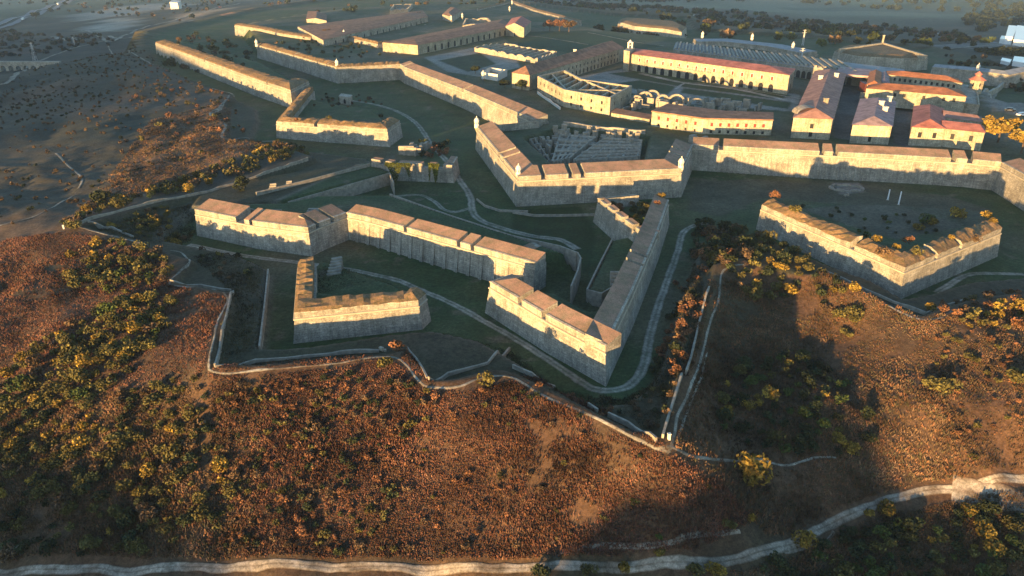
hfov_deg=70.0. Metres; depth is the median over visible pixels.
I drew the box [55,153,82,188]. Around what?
path
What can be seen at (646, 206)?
bush
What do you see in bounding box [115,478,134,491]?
bush
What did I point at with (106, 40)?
path
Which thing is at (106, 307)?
bush
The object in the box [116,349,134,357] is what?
bush
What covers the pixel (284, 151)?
undergrowth
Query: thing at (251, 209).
retaining wall
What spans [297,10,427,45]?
arcaded range
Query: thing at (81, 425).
bush
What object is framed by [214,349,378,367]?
retaining wall
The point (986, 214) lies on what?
bush
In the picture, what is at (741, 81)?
window
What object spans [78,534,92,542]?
bush
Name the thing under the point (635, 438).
path
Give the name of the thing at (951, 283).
path
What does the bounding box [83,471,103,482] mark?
bush
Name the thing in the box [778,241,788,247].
bush
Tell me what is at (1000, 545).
bush
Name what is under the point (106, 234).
path
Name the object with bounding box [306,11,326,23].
guard house
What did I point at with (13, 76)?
path
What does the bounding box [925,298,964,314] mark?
retaining wall
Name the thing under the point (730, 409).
bush
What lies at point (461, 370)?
retaining wall
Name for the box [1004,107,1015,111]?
car
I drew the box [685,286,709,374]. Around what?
retaining wall
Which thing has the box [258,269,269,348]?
retaining wall
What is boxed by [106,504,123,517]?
bush
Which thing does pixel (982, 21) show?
scrub
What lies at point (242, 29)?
bastion wall
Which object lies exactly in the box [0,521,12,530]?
bush
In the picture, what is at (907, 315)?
path
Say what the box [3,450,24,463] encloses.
bush
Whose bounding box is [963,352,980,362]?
bush
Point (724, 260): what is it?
bush
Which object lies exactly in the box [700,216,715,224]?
bush
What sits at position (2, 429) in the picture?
bush
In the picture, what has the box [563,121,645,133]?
retaining wall
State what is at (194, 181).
bush
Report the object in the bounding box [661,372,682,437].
retaining wall
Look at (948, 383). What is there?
bush
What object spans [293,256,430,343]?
ravelin wall
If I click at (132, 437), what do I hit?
bush
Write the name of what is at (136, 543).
bush
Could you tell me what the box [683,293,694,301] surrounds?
bush
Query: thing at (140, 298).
bush
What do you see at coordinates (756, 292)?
bush
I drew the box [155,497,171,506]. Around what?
bush
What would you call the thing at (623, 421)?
retaining wall
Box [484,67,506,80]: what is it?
guard house
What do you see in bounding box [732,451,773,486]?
bush
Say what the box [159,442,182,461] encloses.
bush
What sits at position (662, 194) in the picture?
bush
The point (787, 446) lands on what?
bush
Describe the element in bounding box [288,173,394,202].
retaining wall
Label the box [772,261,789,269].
bush
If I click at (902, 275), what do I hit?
ravelin wall
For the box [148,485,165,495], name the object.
bush
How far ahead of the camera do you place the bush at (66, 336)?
144.82 m
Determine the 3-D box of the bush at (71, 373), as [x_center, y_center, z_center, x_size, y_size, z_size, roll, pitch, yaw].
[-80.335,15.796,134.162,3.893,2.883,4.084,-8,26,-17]
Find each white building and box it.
[170,0,181,8]
[999,36,1004,43]
[1000,58,1011,65]
[1004,25,1016,44]
[1012,25,1023,46]
[1012,56,1023,66]
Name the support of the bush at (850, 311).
on the ground at (438, 346)
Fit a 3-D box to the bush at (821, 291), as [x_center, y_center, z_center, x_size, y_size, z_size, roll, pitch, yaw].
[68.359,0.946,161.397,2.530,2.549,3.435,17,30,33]
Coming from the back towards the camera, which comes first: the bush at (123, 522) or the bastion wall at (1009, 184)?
the bastion wall at (1009, 184)
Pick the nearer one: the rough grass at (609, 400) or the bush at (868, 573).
the bush at (868, 573)
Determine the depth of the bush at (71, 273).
168.41 m
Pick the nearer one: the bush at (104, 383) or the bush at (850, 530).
the bush at (850, 530)
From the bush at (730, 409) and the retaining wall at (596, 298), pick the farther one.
the retaining wall at (596, 298)
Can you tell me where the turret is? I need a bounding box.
[968,71,986,93]
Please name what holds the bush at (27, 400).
on the ground at (438, 346)
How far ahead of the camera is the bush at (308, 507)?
110.49 m
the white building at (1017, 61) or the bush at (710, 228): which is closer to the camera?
the bush at (710, 228)
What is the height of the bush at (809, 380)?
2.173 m
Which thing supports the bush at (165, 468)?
on the ground at (438, 346)
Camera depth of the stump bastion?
662.98 m
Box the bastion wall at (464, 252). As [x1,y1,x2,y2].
[346,204,545,291]
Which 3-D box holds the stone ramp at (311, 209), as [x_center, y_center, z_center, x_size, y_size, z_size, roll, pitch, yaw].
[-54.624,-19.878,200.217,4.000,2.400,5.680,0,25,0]
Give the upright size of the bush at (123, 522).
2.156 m
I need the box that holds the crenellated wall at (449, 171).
[371,156,459,182]
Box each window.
[729,78,733,85]
[738,80,742,87]
[748,81,752,88]
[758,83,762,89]
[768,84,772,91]
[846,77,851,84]
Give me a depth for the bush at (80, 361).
136.08 m
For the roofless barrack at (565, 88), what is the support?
on the ground at (438, 346)
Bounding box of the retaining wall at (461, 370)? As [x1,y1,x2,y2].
[428,347,509,379]
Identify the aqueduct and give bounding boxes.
[0,61,61,71]
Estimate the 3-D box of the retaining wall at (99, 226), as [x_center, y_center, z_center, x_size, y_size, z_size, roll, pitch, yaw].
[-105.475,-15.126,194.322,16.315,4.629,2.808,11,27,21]
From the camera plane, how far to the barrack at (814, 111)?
277.26 m
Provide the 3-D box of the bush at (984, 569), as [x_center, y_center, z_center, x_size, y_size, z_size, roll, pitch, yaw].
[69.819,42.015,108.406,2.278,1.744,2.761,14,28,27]
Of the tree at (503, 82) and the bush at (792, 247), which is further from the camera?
the tree at (503, 82)
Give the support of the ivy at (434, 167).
attached to the crenellated wall at (449, 171)
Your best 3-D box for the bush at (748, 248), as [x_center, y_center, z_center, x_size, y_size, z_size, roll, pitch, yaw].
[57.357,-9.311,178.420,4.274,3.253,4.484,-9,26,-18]
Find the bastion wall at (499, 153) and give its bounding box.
[475,121,692,206]
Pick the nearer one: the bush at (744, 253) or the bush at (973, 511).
the bush at (973, 511)
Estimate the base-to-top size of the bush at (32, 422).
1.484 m
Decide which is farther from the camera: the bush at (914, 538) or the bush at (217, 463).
the bush at (217, 463)
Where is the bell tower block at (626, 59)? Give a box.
[623,46,634,70]
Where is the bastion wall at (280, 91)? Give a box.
[155,40,309,106]
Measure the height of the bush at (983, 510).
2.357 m
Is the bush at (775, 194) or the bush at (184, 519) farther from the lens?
the bush at (775, 194)
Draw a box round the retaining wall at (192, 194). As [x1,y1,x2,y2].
[79,157,307,222]
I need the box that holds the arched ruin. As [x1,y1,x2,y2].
[629,90,705,107]
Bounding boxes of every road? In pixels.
[0,0,64,23]
[0,0,72,28]
[0,473,1023,575]
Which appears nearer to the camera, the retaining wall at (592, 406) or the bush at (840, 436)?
the retaining wall at (592, 406)
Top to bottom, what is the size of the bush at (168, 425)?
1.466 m
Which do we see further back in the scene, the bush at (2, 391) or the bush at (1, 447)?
the bush at (2, 391)
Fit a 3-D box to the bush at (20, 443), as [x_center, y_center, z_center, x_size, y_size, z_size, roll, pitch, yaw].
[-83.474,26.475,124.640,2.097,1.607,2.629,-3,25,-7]
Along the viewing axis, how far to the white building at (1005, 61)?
508.40 m
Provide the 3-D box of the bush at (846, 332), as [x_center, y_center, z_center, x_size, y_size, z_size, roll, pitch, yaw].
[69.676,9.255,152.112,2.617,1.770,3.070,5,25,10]
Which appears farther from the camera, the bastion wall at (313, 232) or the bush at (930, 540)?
the bastion wall at (313, 232)
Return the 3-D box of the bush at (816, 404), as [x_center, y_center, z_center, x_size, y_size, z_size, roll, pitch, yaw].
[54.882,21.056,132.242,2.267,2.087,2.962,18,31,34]
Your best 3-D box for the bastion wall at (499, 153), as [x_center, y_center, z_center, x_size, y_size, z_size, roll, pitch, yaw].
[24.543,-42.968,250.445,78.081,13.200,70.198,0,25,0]
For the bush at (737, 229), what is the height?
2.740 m
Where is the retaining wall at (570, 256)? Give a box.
[389,194,576,270]
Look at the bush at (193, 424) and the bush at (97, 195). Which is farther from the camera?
the bush at (97, 195)
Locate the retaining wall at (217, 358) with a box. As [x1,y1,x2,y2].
[214,290,233,366]
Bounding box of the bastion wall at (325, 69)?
[257,43,399,83]
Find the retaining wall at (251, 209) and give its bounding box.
[250,208,281,211]
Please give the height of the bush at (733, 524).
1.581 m
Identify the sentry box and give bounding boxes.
[474,116,479,132]
[481,71,484,80]
[515,163,521,177]
[678,156,684,171]
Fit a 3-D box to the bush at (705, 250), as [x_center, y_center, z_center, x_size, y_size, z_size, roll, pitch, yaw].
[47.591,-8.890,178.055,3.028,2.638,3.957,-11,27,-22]
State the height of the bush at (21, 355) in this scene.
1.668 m
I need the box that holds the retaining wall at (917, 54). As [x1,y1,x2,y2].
[838,42,927,59]
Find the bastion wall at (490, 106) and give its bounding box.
[400,61,548,126]
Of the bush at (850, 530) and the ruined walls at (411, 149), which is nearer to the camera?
the bush at (850, 530)
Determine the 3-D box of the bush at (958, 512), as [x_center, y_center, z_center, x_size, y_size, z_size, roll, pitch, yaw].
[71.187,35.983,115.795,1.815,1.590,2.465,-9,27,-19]
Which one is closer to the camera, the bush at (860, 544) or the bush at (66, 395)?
the bush at (860, 544)
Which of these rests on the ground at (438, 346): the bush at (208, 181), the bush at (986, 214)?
the bush at (208, 181)
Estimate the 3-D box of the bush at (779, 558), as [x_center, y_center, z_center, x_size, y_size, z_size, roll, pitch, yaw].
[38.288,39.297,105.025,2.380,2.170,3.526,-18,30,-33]
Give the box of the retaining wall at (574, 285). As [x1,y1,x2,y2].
[570,252,581,303]
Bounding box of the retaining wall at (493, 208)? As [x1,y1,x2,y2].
[476,198,527,212]
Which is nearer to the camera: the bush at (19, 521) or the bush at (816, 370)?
the bush at (19, 521)
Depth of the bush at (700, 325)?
146.10 m
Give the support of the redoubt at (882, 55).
on the ground at (438, 346)
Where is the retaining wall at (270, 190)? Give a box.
[256,163,369,195]
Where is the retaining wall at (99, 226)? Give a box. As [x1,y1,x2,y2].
[87,220,133,237]
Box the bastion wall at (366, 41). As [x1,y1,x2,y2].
[347,36,390,47]
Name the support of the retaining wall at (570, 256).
on the ground at (438, 346)
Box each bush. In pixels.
[0,366,14,376]
[0,382,13,394]
[0,394,9,401]
[0,395,18,414]
[0,426,6,436]
[0,444,6,453]
[0,462,15,474]
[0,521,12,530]
[0,537,16,550]
[0,542,18,562]
[2,437,20,448]
[2,466,18,477]
[3,373,33,392]
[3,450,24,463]
[9,516,25,530]
[13,351,27,361]
[14,398,27,408]
[14,539,30,553]
[15,436,29,449]
[20,396,31,404]
[20,406,33,418]
[21,375,40,391]
[25,352,43,365]
[25,418,43,428]
[27,473,46,490]
[28,390,42,401]
[29,398,44,408]
[29,488,45,499]
[34,476,59,492]
[37,408,52,422]
[38,442,53,454]
[38,537,56,556]
[40,380,62,394]
[44,458,67,470]
[47,489,75,511]
[51,398,64,407]
[53,383,73,393]
[54,355,75,369]
[55,332,74,342]
[55,338,76,350]
[57,447,78,460]
[61,269,77,280]
[62,367,81,382]
[62,388,75,399]
[63,346,79,359]
[63,458,83,474]
[65,220,82,228]
[67,277,80,287]
[68,386,88,400]
[70,435,88,450]
[70,465,85,476]
[71,432,88,442]
[71,479,86,489]
[71,481,90,494]
[72,354,91,367]
[72,367,90,382]
[74,398,95,409]
[74,421,89,430]
[75,276,86,281]
[75,345,91,355]
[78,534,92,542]
[78,536,101,549]
[83,273,97,280]
[83,320,100,334]
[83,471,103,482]
[85,355,105,364]
[88,189,111,202]
[88,337,103,346]
[90,308,102,315]
[90,490,110,500]
[92,348,102,356]
[94,376,117,392]
[96,302,116,315]
[96,329,108,337]
[99,343,118,355]
[100,446,120,461]
[102,310,118,322]
[103,432,124,442]
[104,356,122,370]
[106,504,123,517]
[107,339,118,345]
[108,198,125,207]
[110,297,127,307]
[112,294,129,302]
[112,394,126,404]
[112,440,127,451]
[114,321,129,330]
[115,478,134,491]
[116,255,133,264]
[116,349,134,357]
[116,512,135,528]
[118,339,138,351]
[121,298,136,310]
[121,529,135,545]
[124,321,142,334]
[124,536,142,553]
[125,430,140,441]
[126,393,138,401]
[127,312,144,322]
[127,340,148,352]
[129,261,144,270]
[130,293,144,302]
[131,485,148,496]
[132,240,149,251]
[134,256,147,263]
[134,544,148,555]
[135,501,153,511]
[138,306,153,312]
[139,462,156,478]
[139,506,158,524]
[141,322,159,332]
[141,338,156,348]
[141,392,163,404]
[142,308,157,318]
[143,289,158,301]
[146,517,159,525]
[148,380,162,388]
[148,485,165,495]
[152,312,164,322]
[152,444,163,453]
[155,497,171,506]
[155,521,173,534]
[156,316,171,328]
[157,384,170,391]
[158,463,172,472]
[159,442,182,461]
[161,409,175,418]
[162,469,185,484]
[163,294,179,304]
[164,420,184,433]
[170,238,181,244]
[171,385,185,393]
[174,426,187,434]
[175,513,191,526]
[179,462,196,475]
[180,437,200,448]
[180,450,196,461]
[181,403,200,420]
[182,183,194,192]
[184,418,205,436]
[187,503,209,521]
[188,178,200,184]
[188,425,200,438]
[192,489,208,504]
[195,417,207,425]
[201,424,216,432]
[204,177,213,185]
[206,511,220,524]
[209,457,228,472]
[221,480,243,499]
[228,469,240,479]
[232,175,249,190]
[295,524,309,536]
[301,502,314,511]
[318,529,330,537]
[333,545,344,555]
[353,538,364,548]
[377,356,392,367]
[388,339,407,352]
[477,370,494,386]
[478,386,489,392]
[530,563,550,575]
[580,563,599,575]
[618,561,629,573]
[629,206,637,211]
[630,498,639,505]
[636,209,645,214]
[642,203,649,209]
[649,363,661,374]
[652,356,664,364]
[653,547,665,556]
[654,345,666,354]
[655,533,662,539]
[656,192,665,197]
[662,336,671,341]
[665,313,675,318]
[668,341,682,352]
[668,364,681,375]
[676,318,686,329]
[677,334,686,342]
[677,351,690,359]
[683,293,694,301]
[686,562,705,575]
[688,247,697,255]
[690,249,699,257]
[691,321,703,330]
[698,247,712,254]
[699,247,711,255]
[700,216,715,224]
[703,224,719,232]
[704,561,726,575]
[706,249,725,261]
[708,235,724,248]
[712,254,723,262]
[715,407,735,423]
[717,220,733,230]
[719,404,733,416]
[720,258,733,263]
[722,518,737,528]
[724,248,736,255]
[724,254,737,261]
[725,262,736,272]
[727,223,742,229]
[729,226,743,234]
[729,395,739,405]
[730,236,741,242]
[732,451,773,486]
[733,247,750,260]
[733,364,746,373]
[733,423,748,433]
[736,355,754,371]
[736,392,749,401]
[737,243,754,255]
[738,236,756,246]
[739,285,751,292]
[740,399,756,410]
[744,286,764,300]
[744,375,757,385]
[746,513,756,522]
[750,250,764,258]
[754,243,766,251]
[754,373,767,380]
[758,268,773,275]
[759,230,777,242]
[761,385,780,401]
[765,428,786,444]
[766,550,789,570]
[769,190,781,198]
[770,281,783,289]
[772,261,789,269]
[773,249,788,257]
[777,252,792,260]
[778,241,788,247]
[778,441,791,452]
[782,282,798,294]
[783,387,794,395]
[788,245,802,252]
[789,205,801,211]
[791,433,807,447]
[791,529,818,548]
[792,442,804,453]
[793,353,803,363]
[794,255,807,262]
[796,349,810,354]
[798,388,809,401]
[798,406,813,418]
[800,370,810,377]
[802,262,814,270]
[802,354,814,364]
[803,375,815,388]
[808,400,822,411]
[808,441,820,451]
[811,367,826,375]
[811,549,828,561]
[813,537,832,550]
[815,288,826,295]
[816,417,831,427]
[818,303,832,310]
[829,558,854,575]
[831,308,845,316]
[832,431,846,444]
[837,559,851,574]
[839,525,857,535]
[840,327,853,336]
[842,306,864,318]
[842,440,862,454]
[847,545,867,565]
[849,281,861,291]
[849,315,861,321]
[851,538,870,549]
[851,563,863,572]
[858,431,878,442]
[860,405,876,418]
[862,555,875,569]
[863,508,874,516]
[864,569,881,575]
[869,539,886,553]
[871,235,882,241]
[871,524,891,538]
[871,565,887,575]
[874,246,894,255]
[876,498,895,516]
[883,537,897,547]
[888,529,906,540]
[890,517,906,531]
[891,243,900,249]
[901,236,914,243]
[902,516,922,535]
[903,532,918,543]
[912,245,924,255]
[913,223,925,229]
[918,213,935,222]
[921,375,947,390]
[923,571,933,575]
[924,302,936,311]
[927,536,936,543]
[928,217,938,224]
[929,548,945,563]
[930,567,944,575]
[935,377,962,394]
[950,206,967,218]
[950,336,962,342]
[951,541,967,556]
[953,508,968,521]
[960,502,978,515]
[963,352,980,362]
[970,544,978,549]
[971,234,982,242]
[973,512,992,524]
[973,518,997,538]
[974,500,998,518]
[974,563,991,575]
[978,528,999,541]
[979,499,1001,513]
[981,210,992,218]
[982,536,1008,558]
[985,558,1007,571]
[986,543,1007,558]
[986,563,1006,575]
[988,217,997,222]
[1002,514,1022,524]
[1002,515,1023,534]
[1004,549,1023,563]
[1005,534,1019,546]
[1006,367,1023,382]
[1010,298,1023,313]
[1017,539,1023,554]
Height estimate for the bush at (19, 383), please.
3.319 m
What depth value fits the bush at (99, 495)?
114.13 m
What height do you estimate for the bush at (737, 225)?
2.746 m
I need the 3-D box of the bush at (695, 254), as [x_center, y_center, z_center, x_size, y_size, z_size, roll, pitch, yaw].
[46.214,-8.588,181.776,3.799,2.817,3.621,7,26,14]
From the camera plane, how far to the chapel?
578.88 m
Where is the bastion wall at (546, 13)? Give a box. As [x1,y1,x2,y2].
[477,1,581,25]
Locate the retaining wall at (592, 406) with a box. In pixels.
[587,402,598,412]
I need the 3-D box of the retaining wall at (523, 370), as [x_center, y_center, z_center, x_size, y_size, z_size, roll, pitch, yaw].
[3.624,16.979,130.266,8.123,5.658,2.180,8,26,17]
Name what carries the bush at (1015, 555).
on the ground at (438, 346)
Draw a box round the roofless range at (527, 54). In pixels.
[474,43,556,62]
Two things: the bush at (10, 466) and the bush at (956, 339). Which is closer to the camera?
the bush at (10, 466)
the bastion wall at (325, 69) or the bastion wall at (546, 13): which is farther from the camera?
the bastion wall at (546, 13)
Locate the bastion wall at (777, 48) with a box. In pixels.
[693,39,817,56]
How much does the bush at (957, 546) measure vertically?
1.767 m
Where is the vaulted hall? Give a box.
[673,41,904,85]
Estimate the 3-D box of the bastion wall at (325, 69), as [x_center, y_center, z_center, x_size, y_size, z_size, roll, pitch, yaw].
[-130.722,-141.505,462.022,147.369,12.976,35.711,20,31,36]
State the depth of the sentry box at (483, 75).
385.20 m
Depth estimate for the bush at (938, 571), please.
107.53 m
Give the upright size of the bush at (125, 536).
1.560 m
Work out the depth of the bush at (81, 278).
167.53 m
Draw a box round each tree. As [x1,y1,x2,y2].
[29,12,39,17]
[470,65,479,73]
[499,79,510,84]
[516,79,526,89]
[542,20,555,30]
[553,18,566,30]
[563,20,576,31]
[982,115,1023,142]
[1008,128,1023,153]
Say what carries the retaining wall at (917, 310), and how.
on the ground at (438, 346)
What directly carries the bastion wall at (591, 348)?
on the ground at (438, 346)
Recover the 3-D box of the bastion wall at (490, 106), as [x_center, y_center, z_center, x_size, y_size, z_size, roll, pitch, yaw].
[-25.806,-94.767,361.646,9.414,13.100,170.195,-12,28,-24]
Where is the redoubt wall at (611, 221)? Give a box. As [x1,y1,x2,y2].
[593,194,659,250]
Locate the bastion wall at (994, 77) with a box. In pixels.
[930,64,1023,87]
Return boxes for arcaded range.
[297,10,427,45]
[382,19,506,54]
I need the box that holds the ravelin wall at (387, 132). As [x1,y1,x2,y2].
[276,86,402,146]
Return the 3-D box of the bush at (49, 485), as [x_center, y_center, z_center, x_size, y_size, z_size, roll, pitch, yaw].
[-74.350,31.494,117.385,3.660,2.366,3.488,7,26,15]
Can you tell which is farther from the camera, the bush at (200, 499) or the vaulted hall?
the vaulted hall
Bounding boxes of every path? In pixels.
[0,41,101,84]
[0,196,72,225]
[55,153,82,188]
[78,227,147,244]
[79,3,239,41]
[108,46,274,141]
[168,250,668,453]
[187,222,707,393]
[352,100,581,249]
[396,194,469,212]
[524,243,581,257]
[560,529,740,553]
[588,32,661,45]
[638,73,799,103]
[657,445,835,466]
[668,264,743,453]
[675,82,799,98]
[675,352,707,446]
[785,530,834,553]
[845,282,984,319]
[933,272,1023,292]
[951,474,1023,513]
[987,92,998,98]
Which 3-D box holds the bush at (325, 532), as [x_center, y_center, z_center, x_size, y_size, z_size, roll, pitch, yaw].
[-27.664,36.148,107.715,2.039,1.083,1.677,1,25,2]
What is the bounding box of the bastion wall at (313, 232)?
[194,199,348,255]
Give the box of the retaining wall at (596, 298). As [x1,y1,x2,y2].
[587,287,610,306]
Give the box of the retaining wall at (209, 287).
[170,279,231,290]
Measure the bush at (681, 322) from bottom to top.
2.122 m
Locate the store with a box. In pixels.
[610,108,651,122]
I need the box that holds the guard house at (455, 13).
[442,7,461,21]
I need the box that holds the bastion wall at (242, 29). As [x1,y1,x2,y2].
[234,23,311,39]
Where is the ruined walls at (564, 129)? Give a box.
[553,124,639,143]
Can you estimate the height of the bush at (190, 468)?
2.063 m
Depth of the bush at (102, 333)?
143.15 m
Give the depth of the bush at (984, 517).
113.91 m
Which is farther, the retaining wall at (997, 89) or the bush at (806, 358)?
the retaining wall at (997, 89)
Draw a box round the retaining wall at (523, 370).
[512,364,554,387]
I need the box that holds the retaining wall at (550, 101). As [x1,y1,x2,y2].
[537,91,560,109]
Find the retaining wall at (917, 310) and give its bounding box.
[826,270,925,314]
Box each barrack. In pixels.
[537,70,631,115]
[630,48,794,94]
[651,104,773,134]
[790,69,845,139]
[849,96,895,144]
[908,104,985,150]
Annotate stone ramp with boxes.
[269,183,276,188]
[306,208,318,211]
[326,256,342,275]
[610,271,618,285]
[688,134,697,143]
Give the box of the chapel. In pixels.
[506,16,531,36]
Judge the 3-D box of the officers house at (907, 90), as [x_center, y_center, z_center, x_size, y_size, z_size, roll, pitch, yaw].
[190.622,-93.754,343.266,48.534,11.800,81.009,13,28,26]
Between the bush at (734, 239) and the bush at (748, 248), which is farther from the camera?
the bush at (734, 239)
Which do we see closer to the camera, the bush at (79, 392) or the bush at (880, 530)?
the bush at (880, 530)
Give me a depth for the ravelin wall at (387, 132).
292.77 m
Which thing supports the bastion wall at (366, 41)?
on the ground at (438, 346)
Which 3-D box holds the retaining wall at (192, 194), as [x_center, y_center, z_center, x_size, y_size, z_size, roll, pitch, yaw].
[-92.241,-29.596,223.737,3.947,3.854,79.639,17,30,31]
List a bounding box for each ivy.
[385,162,410,181]
[428,163,439,182]
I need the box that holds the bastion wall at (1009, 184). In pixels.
[992,158,1023,210]
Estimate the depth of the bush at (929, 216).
198.74 m
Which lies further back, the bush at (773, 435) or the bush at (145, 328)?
the bush at (145, 328)
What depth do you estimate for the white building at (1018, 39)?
664.42 m
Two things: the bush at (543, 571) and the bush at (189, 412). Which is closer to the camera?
the bush at (543, 571)
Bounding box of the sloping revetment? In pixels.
[329,172,389,190]
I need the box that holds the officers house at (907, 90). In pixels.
[858,70,979,114]
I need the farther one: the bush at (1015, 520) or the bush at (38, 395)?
the bush at (38, 395)
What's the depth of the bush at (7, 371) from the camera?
140.51 m
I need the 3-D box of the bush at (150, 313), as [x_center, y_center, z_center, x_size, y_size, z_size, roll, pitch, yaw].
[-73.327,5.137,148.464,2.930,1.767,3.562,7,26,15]
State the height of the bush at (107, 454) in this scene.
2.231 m
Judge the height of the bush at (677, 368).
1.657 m
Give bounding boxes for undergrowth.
[0,31,1023,575]
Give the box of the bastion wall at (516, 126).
[496,121,538,131]
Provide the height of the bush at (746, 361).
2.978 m
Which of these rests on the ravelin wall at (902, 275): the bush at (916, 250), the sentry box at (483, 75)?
the bush at (916, 250)
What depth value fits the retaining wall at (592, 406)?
119.17 m
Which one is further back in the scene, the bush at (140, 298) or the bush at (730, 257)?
the bush at (730, 257)
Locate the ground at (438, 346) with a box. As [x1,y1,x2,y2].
[0,0,1023,575]
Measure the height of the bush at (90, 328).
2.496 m
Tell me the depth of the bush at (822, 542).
109.99 m
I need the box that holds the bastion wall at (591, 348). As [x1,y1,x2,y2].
[485,195,668,386]
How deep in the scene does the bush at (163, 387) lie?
127.65 m
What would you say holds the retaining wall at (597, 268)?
on the ground at (438, 346)
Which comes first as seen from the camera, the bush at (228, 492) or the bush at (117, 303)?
the bush at (228, 492)
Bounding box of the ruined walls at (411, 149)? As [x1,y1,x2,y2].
[398,141,431,155]
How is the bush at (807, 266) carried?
on the ground at (438, 346)
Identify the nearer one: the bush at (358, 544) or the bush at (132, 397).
the bush at (358, 544)
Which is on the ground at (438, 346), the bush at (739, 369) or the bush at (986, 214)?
the bush at (739, 369)
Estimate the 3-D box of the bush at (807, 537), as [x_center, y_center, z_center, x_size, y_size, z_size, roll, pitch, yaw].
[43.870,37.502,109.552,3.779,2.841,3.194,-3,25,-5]
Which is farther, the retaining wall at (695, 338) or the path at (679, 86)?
the path at (679, 86)
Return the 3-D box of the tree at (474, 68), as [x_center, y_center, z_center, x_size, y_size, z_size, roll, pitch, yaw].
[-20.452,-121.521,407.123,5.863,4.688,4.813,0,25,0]
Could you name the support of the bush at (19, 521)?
on the ground at (438, 346)
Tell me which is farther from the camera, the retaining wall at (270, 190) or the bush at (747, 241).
the retaining wall at (270, 190)
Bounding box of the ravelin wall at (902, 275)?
[756,198,1001,298]
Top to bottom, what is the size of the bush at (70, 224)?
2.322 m
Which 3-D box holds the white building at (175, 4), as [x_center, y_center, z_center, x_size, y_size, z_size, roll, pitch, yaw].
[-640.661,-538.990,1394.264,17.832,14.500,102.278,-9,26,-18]
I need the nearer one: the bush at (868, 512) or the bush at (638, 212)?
the bush at (868, 512)
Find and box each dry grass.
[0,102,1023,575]
[0,231,750,563]
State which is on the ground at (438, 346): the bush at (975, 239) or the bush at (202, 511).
the bush at (202, 511)
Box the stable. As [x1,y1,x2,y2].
[512,41,623,90]
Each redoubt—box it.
[617,17,686,37]
[832,44,927,70]
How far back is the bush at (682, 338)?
139.38 m
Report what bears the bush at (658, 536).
on the ground at (438, 346)
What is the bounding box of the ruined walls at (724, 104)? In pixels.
[621,89,762,110]
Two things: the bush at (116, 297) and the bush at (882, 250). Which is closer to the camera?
the bush at (116, 297)
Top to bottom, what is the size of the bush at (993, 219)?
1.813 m
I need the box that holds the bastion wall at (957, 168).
[692,137,1001,189]
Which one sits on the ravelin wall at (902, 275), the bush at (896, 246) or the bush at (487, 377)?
the bush at (896, 246)
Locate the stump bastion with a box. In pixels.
[462,18,490,26]
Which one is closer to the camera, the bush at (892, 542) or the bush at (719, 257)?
the bush at (892, 542)
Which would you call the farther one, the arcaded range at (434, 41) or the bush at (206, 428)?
the arcaded range at (434, 41)
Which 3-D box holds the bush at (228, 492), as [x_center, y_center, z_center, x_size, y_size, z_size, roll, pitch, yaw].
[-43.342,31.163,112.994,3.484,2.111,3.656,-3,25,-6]
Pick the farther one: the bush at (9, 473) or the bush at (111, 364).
the bush at (111, 364)
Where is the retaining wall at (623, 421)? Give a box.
[607,412,656,441]
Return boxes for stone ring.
[828,183,864,191]
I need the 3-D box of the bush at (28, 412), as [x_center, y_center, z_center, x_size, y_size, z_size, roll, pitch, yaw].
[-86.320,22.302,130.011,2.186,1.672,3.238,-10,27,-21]
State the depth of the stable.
400.76 m
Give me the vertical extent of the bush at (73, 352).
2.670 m
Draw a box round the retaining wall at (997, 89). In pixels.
[983,82,1004,94]
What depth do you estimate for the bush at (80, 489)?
114.57 m
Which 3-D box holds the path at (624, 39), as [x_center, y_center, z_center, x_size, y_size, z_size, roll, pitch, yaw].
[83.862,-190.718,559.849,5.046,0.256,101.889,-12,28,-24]
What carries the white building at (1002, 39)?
on the ground at (438, 346)
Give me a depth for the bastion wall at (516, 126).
282.12 m
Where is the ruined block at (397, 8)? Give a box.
[390,4,412,13]
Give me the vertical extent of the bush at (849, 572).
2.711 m
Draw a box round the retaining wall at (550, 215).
[513,211,593,216]
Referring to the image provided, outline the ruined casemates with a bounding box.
[529,133,641,163]
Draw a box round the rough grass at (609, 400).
[92,204,703,430]
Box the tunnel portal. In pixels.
[339,93,351,105]
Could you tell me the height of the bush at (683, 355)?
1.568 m
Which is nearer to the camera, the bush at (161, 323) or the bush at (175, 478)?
the bush at (175, 478)
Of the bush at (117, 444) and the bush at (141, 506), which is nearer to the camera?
the bush at (141, 506)
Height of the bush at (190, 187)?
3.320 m
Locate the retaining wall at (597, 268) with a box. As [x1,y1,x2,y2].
[586,239,612,301]
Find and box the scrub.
[0,0,1023,223]
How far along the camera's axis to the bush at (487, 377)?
123.29 m
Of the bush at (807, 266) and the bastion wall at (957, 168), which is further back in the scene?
the bastion wall at (957, 168)
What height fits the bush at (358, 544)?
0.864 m
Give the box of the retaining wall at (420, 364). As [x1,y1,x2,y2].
[406,347,427,377]
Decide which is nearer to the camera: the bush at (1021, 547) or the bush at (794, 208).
the bush at (1021, 547)
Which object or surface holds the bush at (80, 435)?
on the ground at (438, 346)
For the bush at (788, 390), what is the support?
on the ground at (438, 346)

